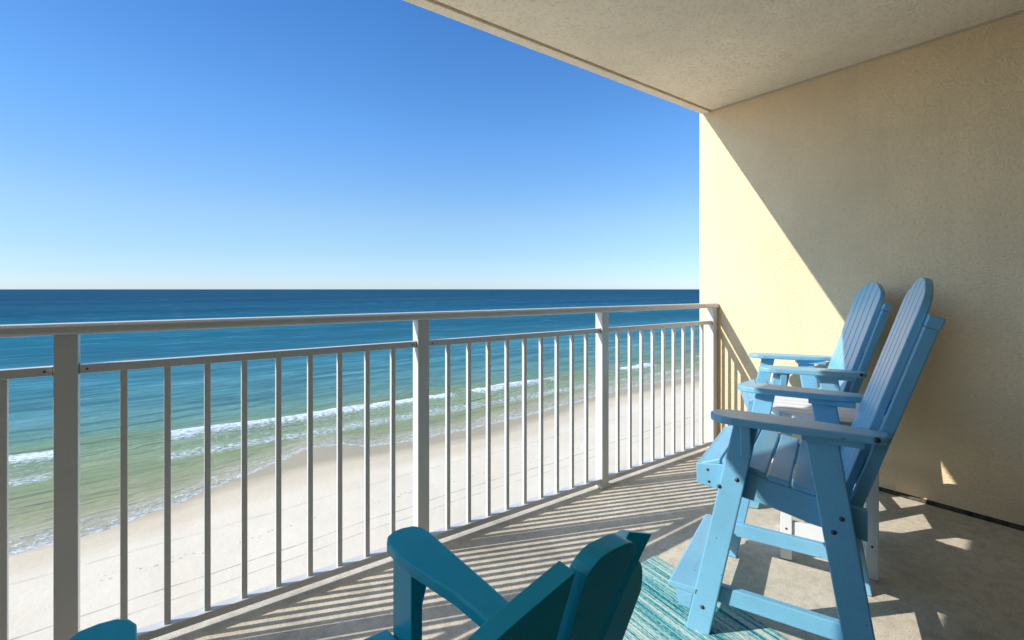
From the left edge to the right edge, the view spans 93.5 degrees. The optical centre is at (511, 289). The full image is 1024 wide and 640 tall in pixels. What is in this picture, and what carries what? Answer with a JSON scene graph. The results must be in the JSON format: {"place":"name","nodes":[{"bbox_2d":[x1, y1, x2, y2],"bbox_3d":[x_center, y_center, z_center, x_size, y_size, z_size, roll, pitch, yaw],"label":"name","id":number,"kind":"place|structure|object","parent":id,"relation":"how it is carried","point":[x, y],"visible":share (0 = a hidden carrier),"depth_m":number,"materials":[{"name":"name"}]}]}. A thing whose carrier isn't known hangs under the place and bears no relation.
{"place":"outdoors","nodes":[
{"label":"outdoors","id":0,"kind":"place"},
{"bbox_2d":[0,289,699,555],"bbox_3d":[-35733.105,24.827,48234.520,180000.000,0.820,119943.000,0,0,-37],"label":"sea","id":1,"kind":"structure","parent":0,"point":[30,463],"depth_m":140.24,"materials":[{"name":"liquid"}]},
{"bbox_2d":[0,0,699,288],"label":"sky","id":2,"kind":"structure","parent":0,"point":[145,144],"materials":[{"name":"blue"}]},
{"bbox_2d":[9,375,699,639],"bbox_3d":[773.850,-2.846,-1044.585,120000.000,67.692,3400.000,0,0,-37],"label":"beach","id":3,"kind":"structure","parent":0,"point":[30,594],"depth_m":52.90,"materials":[{"name":"white sand"}]},
{"bbox_2d":[151,447,1023,639],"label":"balcony floor","id":4,"kind":"structure","parent":0,"point":[944,574],"depth_m":2.02,"materials":[{"name":"concrete"}]},
{"bbox_2d":[0,303,718,639],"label":"balcony railing","id":5,"kind":"object","parent":4,"relation":"on","point":[66,369],"visible":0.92,"depth_m":1.93,"materials":[{"name":"grey metal"}]},
{"bbox_2d":[623,556,788,639],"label":"outdoor rug","id":6,"kind":"object","parent":4,"relation":"on","point":[660,612],"visible":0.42,"depth_m":1.69,"materials":[{"name":"teal fabric"}]},
{"bbox_2d":[69,526,650,639],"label":"adirondack chair","id":7,"kind":"object","parent":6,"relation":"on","point":[593,591],"visible":1,"depth_m":0.40,"materials":[{"name":"teal paint"}]},
{"bbox_2d":[668,277,945,639],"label":"tall adirondack chair","id":8,"kind":"object","parent":4,"relation":"on","point":[831,458],"visible":1,"depth_m":1.54,"materials":[{"name":"blue wood"}]},
{"bbox_2d":[741,282,893,508],"bbox_3d":[1.638,0.565,2.751,0.742,1.207,0.690,0,0,21],"label":"tall adirondack chair","id":9,"kind":"object","parent":4,"relation":"on","point":[845,359],"visible":0.45,"depth_m":2.53,"materials":[{"name":"blue wood"}]},
{"bbox_2d":[771,396,884,580],"bbox_3d":[1.401,0.848,2.158,0.500,0.640,0.500,0,0,29],"label":"bar table","id":10,"kind":"object","parent":4,"relation":"on","point":[800,408],"visible":0.23,"depth_m":2.04,"materials":[{"name":"white paint"}]},
{"bbox_2d":[700,10,1023,530],"bbox_3d":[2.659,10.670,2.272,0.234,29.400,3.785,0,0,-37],"label":"balcony wall","id":11,"kind":"structure","parent":4,"relation":"on","point":[825,198],"depth_m":2.71,"materials":[{"name":"yellow paint"}]},
{"bbox_2d":[403,0,1023,114],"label":"balcony ceiling","id":12,"kind":"structure","parent":11,"relation":"attached to","point":[702,57],"depth_m":2.55,"materials":[{"name":"paint"}]}
]}

